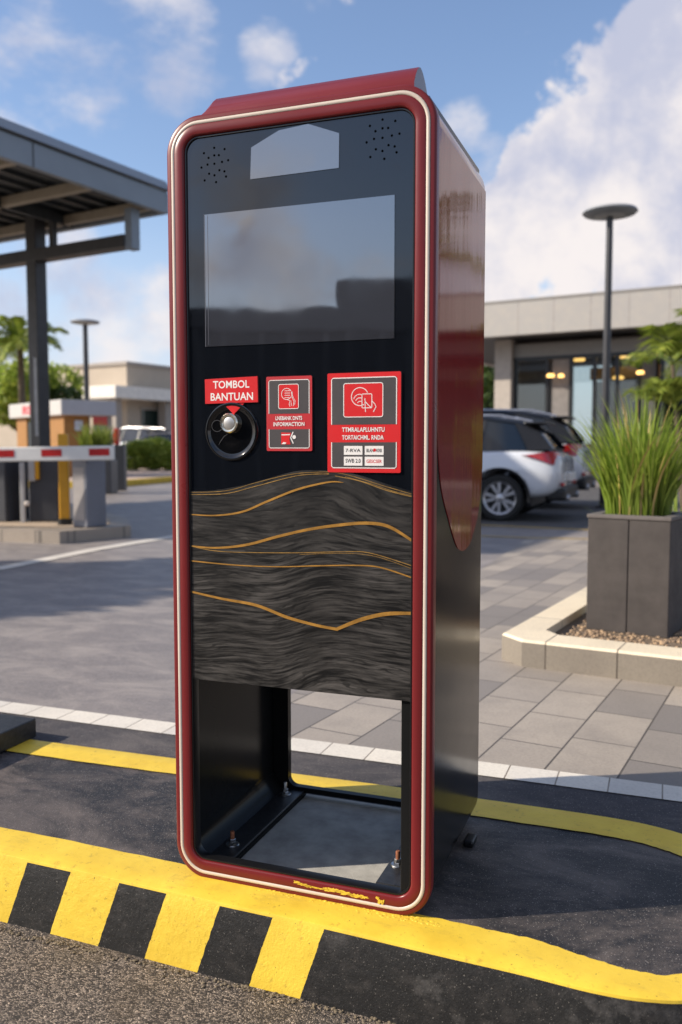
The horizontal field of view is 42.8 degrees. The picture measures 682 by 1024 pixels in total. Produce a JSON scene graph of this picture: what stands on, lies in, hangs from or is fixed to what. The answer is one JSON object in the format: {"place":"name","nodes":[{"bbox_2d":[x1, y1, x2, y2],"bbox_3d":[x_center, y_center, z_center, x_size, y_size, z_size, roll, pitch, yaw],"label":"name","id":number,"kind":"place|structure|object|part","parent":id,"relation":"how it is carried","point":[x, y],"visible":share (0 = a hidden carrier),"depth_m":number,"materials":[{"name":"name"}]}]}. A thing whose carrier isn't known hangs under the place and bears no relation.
{"place":"outdoors","nodes":[
{"label":"outdoors","id":0,"kind":"place"},
{"bbox_2d":[0,361,170,446],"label":"beige shop building","id":1,"kind":"structure","parent":0,"point":[139,393],"depth_m":45.40,"materials":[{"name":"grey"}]},
{"bbox_2d":[93,425,104,432],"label":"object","id":2,"kind":"structure","parent":1,"relation":"in","point":[95,426],"depth_m":45.78,"materials":[{"name":"green"}]},
{"bbox_2d":[140,407,158,428],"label":"window","id":3,"kind":"structure","parent":1,"relation":"in","point":[149,415],"depth_m":46.10,"materials":[{"name":"grey glass"}]},
{"bbox_2d":[28,468,171,480],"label":"pavement","id":4,"kind":"structure","parent":0,"point":[140,474],"depth_m":30.29,"materials":[{"name":"grey concrete"}]},
{"bbox_2d":[0,315,68,403],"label":"palm tree","id":5,"kind":"object","parent":4,"relation":"on","point":[13,341],"visible":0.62,"depth_m":29.31,"materials":[{"name":"green plant"}]},
{"bbox_2d":[0,356,83,431],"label":"tree","id":6,"kind":"object","parent":4,"relation":"on","point":[8,387],"visible":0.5,"depth_m":31.98,"materials":[{"name":"green plant"}]},
{"bbox_2d":[27,384,82,402],"bbox_3d":[-10.497,-3.120,32.637,2.296,3.472,2.361,0,4,0],"label":"tree","id":7,"kind":"object","parent":4,"relation":"on","point":[69,393],"visible":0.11,"depth_m":32.00,"materials":[{"name":"green plant"}]},
{"bbox_2d":[9,399,115,476],"bbox_3d":[-9.045,-2.283,28.148,1.762,2.460,4.412,-4,6,-40],"label":"entry booth","id":8,"kind":"object","parent":4,"relation":"on","point":[65,414],"visible":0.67,"depth_m":26.57,"materials":[{"name":"orange"}]},
{"bbox_2d":[28,422,30,446],"bbox_3d":[-9.666,-2.408,27.884,0.060,0.950,1.780,-4,6,-40],"label":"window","id":9,"kind":"structure","parent":8,"relation":"in","point":[29,435],"depth_m":28.45,"materials":[{"name":"grey glass"}]},
{"bbox_2d":[70,319,99,427],"bbox_3d":[-8.120,-3.566,27.812,0.920,5.070,0.920,0,4,0],"label":"street lamp","id":10,"kind":"object","parent":4,"relation":"on","point":[85,323],"visible":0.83,"depth_m":27.64,"materials":[{"name":"grey metal"}]},
{"bbox_2d":[121,439,152,469],"bbox_3d":[-8.163,-2.231,34.332,1.598,1.304,1.318,0,4,0],"label":"hedge shrub","id":11,"kind":"object","parent":4,"relation":"on","point":[134,451],"visible":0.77,"depth_m":33.95,"materials":[{"name":"green plant"}]},
{"bbox_2d":[113,427,169,444],"bbox_3d":[-9.672,-3.054,40.867,4.019,1.847,1.855,2,5,30],"label":"parked car","id":12,"kind":"object","parent":4,"relation":"on","point":[127,434],"visible":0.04,"depth_m":40.00,"materials":[{"name":"white metal"}]},
{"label":"windows","id":13,"kind":"part","parent":12,"relation":"part of","materials":[{"name":"grey glass"}]},
{"bbox_2d":[139,436,169,469],"bbox_3d":[-7.333,-2.290,34.433,1.688,1.439,1.301,0,4,0],"label":"hedge shrub","id":14,"kind":"object","parent":4,"relation":"on","point":[154,444],"visible":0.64,"depth_m":34.02,"materials":[{"name":"green plant"}]},
{"bbox_2d":[152,442,171,469],"bbox_3d":[-6.606,-2.217,34.219,1.649,1.270,1.276,0,4,0],"label":"hedge shrub","id":15,"kind":"object","parent":4,"relation":"on","point":[167,465],"visible":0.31,"depth_m":33.83,"materials":[{"name":"green plant"}]},
{"bbox_2d":[128,433,170,457],"bbox_3d":[-7.864,-2.723,38.495,4.466,1.539,1.855,1,4,10],"label":"parked car","id":16,"kind":"object","parent":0,"point":[164,435],"visible":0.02,"depth_m":37.82,"materials":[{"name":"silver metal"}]},
{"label":"windows","id":17,"kind":"part","parent":16,"relation":"part of","materials":[{"name":"glass"}]},
{"bbox_2d":[0,921,395,1023],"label":"asphalt road","id":18,"kind":"structure","parent":0,"point":[41,983],"depth_m":1.92,"materials":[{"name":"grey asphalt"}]},
{"bbox_2d":[0,739,681,1023],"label":"island kerb","id":19,"kind":"structure","parent":18,"relation":"on","point":[351,959],"depth_m":1.95,"materials":[{"name":"yellow paint"}]},
{"bbox_2d":[259,889,448,928],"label":"paint lumps","id":20,"kind":"object","parent":19,"relation":"on","point":[421,921],"visible":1,"depth_m":1.94,"materials":[{"name":"yellow paint"}]},
{"bbox_2d":[0,481,599,722],"bbox_3d":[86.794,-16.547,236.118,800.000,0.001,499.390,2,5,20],"label":"ground","id":21,"kind":"structure","parent":0,"point":[93,631],"depth_m":5.48,"materials":[{"name":"grey asphalt"}]},
{"bbox_2d":[0,503,130,543],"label":"barrier island","id":22,"kind":"structure","parent":21,"relation":"on","point":[119,527],"depth_m":9.71,"materials":[{"name":"concrete"}]},
{"bbox_2d":[0,505,109,527],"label":"island paving","id":23,"kind":"structure","parent":22,"relation":"on","point":[27,523],"depth_m":10.29,"materials":[{"name":"grey concrete"}]},
{"bbox_2d":[19,462,29,521],"bbox_3d":[-3.831,-0.236,10.552,0.128,0.726,0.066,1,5,19],"label":"slim pole","id":24,"kind":"object","parent":23,"relation":"on","point":[24,503],"visible":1,"depth_m":10.54,"materials":[{"name":"grey metal"}]},
{"bbox_2d":[28,461,58,521],"bbox_3d":[-3.640,-0.312,10.802,0.360,0.840,0.450,0,4,0],"label":"cabinet","id":25,"kind":"object","parent":23,"relation":"on","point":[43,490],"visible":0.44,"depth_m":10.65,"materials":[{"name":"grey metal"}]},
{"bbox_2d":[0,446,114,521],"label":"parking barrier","id":26,"kind":"object","parent":23,"relation":"on","point":[11,458],"visible":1,"depth_m":9.67,"materials":[{"name":"white metal"}]},
{"bbox_2d":[57,434,72,524],"bbox_3d":[-3.260,-0.384,10.250,0.170,1.066,0.170,-1,4,-11],"label":"safety post","id":27,"kind":"object","parent":23,"relation":"on","point":[64,518],"visible":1,"depth_m":10.20,"materials":[{"name":"yellow metal"}]},
{"bbox_2d":[72,460,105,527],"bbox_3d":[-2.901,-0.230,10.038,0.240,0.790,0.310,2,5,30],"label":"barrier cabinet","id":28,"kind":"object","parent":23,"relation":"on","point":[89,492],"visible":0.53,"depth_m":9.93,"materials":[{"name":"grey metal"}]},
{"bbox_3d":[-2.985,-0.205,9.913,0.170,0.600,0.003,2,5,30],"label":"door","id":29,"kind":"part","parent":28,"relation":"part of","materials":[{"name":"grey metal"}]},
{"bbox_2d":[0,117,167,446],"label":"entrance canopy","id":30,"kind":"object","parent":21,"relation":"on","point":[51,187],"visible":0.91,"depth_m":14.70,"materials":[{"name":"grey metal"}]},
{"bbox_2d":[0,535,172,569],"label":"lane line","id":31,"kind":"object","parent":21,"relation":"on","point":[67,555],"visible":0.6,"depth_m":8.58,"materials":[{"name":"paint"}]},
{"bbox_2d":[67,421,126,493],"bbox_3d":[-5.584,-1.272,19.727,1.460,1.696,1.503,0,4,0],"label":"potted shrub","id":32,"kind":"object","parent":21,"relation":"on","point":[95,438],"visible":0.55,"depth_m":19.57,"materials":[{"name":"green plant"}]},
{"bbox_2d":[113,428,126,489],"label":"bollard pillar","id":33,"kind":"structure","parent":21,"relation":"on","point":[120,455],"depth_m":21.05,"materials":[{"name":"grey metal"}]},
{"bbox_2d":[70,476,171,487],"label":"kerb","id":34,"kind":"structure","parent":21,"relation":"on","point":[142,481],"depth_m":24.62,"materials":[{"name":"concrete"}]},
{"bbox_2d":[0,751,681,975],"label":"island surface","id":35,"kind":"object","parent":21,"relation":"on","point":[615,901],"visible":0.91,"depth_m":2.20,"materials":[{"name":"grey asphalt"}]},
{"bbox_2d":[0,714,35,752],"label":"equipment plinth","id":36,"kind":"structure","parent":35,"relation":"on","point":[15,730],"depth_m":3.07,"materials":[{"name":"grey concrete"}]},
{"bbox_2d":[241,794,414,913],"bbox_3d":[0.005,0.875,2.298,0.540,0.002,0.540,2,5,20],"label":"concrete pad","id":37,"kind":"object","parent":35,"relation":"on","point":[355,840],"visible":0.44,"depth_m":2.32,"materials":[{"name":"grey concrete"}]},
{"bbox_2d":[167,67,485,914],"bbox_3d":[-0.002,-0.045,2.215,0.657,1.854,0.564,2,5,20],"label":"payment terminal","id":38,"kind":"object","parent":37,"relation":"on","point":[327,299],"visible":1,"depth_m":1.97,"materials":[{"name":"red metal"}]},
{"bbox_2d":[250,124,338,178],"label":"camera window","id":39,"kind":"structure","parent":38,"relation":"in","point":[307,147],"depth_m":1.91,"materials":[{"name":"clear glass"}]},
{"bbox_2d":[0,712,681,833],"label":"dark asphalt band","id":40,"kind":"object","parent":21,"relation":"on","point":[663,813],"depth_m":2.77,"materials":[{"name":"black asphalt"}]},
{"bbox_2d":[0,701,681,801],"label":"white block line","id":41,"kind":"object","parent":21,"relation":"on","point":[623,786],"depth_m":2.95,"materials":[{"name":"white paint"}]},
{"bbox_2d":[483,368,494,408],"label":"tree","id":42,"kind":"object","parent":21,"relation":"on","point":[488,391],"visible":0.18,"depth_m":43.09,"materials":[{"name":"green plant"}]},
{"bbox_2d":[0,0,681,442],"label":"sky","id":43,"kind":"structure","parent":0,"point":[562,109],"materials":[{"name":"blue"}]},
{"bbox_2d":[291,536,681,786],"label":"pavement","id":44,"kind":"structure","parent":0,"point":[579,724],"depth_m":3.48,"materials":[{"name":"stone"}]},
{"bbox_2d":[481,535,587,538],"bbox_3d":[3.815,0.338,9.515,4.701,0.001,0.176,2,5,20],"label":"pavement edge line","id":45,"kind":"object","parent":44,"relation":"on","point":[536,537],"visible":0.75,"depth_m":10.08,"materials":[{"name":"white paint"}]},
{"bbox_2d":[502,587,681,686],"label":"planter bed kerb","id":46,"kind":"structure","parent":44,"relation":"on","point":[536,641],"depth_m":4.05,"materials":[{"name":"concrete"}]},
{"bbox_2d":[555,613,681,647],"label":"gravel","id":47,"kind":"structure","parent":46,"relation":"in","point":[576,627],"depth_m":4.43,"materials":[{"name":"beige gravel"}]},
{"bbox_2d":[586,511,681,637],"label":"square planter","id":48,"kind":"object","parent":47,"relation":"on","point":[634,573],"visible":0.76,"depth_m":4.47,"materials":[{"name":"concrete"}]},
{"bbox_2d":[484,365,494,373],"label":"tree","id":49,"kind":"object","parent":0,"point":[492,369],"visible":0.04,"depth_m":44.54,"materials":[{"name":"green plant"}]},
{"bbox_2d":[481,487,679,528],"bbox_3d":[4.276,-0.195,16.702,15.479,0.001,12.827,3,6,39],"label":"parking apron","id":50,"kind":"object","parent":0,"point":[573,512],"depth_m":13.56,"materials":[{"name":"grey asphalt"}]},
{"bbox_2d":[481,414,578,520],"bbox_3d":[1.353,-0.735,13.577,4.466,1.539,1.855,2,5,22],"label":"parked car","id":51,"kind":"object","parent":50,"relation":"on","point":[534,459],"visible":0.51,"depth_m":12.30,"materials":[{"name":"silver metal"}]},
{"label":"windows","id":52,"kind":"part","parent":51,"relation":"part of","materials":[{"name":"black glass"}]},
{"bbox_2d":[485,525,587,529],"bbox_3d":[3.256,0.234,10.916,8.461,0.001,0.382,2,5,26],"label":"road marking","id":53,"kind":"object","parent":50,"relation":"on","point":[536,527],"visible":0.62,"depth_m":11.35,"materials":[{"name":"paint"}]},
{"bbox_2d":[483,409,595,507],"bbox_3d":[2.333,-1.012,16.053,4.466,1.724,1.855,2,5,22],"label":"parked car","id":54,"kind":"object","parent":50,"relation":"on","point":[585,480],"visible":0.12,"depth_m":14.89,"materials":[{"name":"grey metal"}]},
{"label":"windows","id":55,"kind":"part","parent":54,"relation":"part of","materials":[{"name":"glass"}]},
{"bbox_2d":[582,203,637,507],"bbox_3d":[4.530,-2.595,14.848,0.910,5.060,0.910,0,4,0],"label":"street lamp","id":56,"kind":"object","parent":50,"relation":"on","point":[609,213],"visible":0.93,"depth_m":14.73,"materials":[{"name":"grey metal"}]},
{"bbox_2d":[619,308,681,510],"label":"palm shrub","id":57,"kind":"object","parent":50,"relation":"on","point":[671,394],"visible":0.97,"depth_m":10.97,"materials":[{"name":"green plant"}]},
{"bbox_2d":[484,284,681,480],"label":"glass fronted building","id":58,"kind":"structure","parent":0,"point":[537,350],"depth_m":27.50,"materials":[{"name":"stone"}]},
{"bbox_2d":[560,381,681,515],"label":"ornamental grass","id":59,"kind":"object","parent":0,"point":[640,473],"depth_m":4.47,"materials":[{"name":"plant"}]},
{"bbox_2d":[593,487,681,512],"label":"ornamental grass","id":60,"kind":"object","parent":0,"point":[675,505],"depth_m":5.23,"materials":[{"name":"plant"}]}
]}

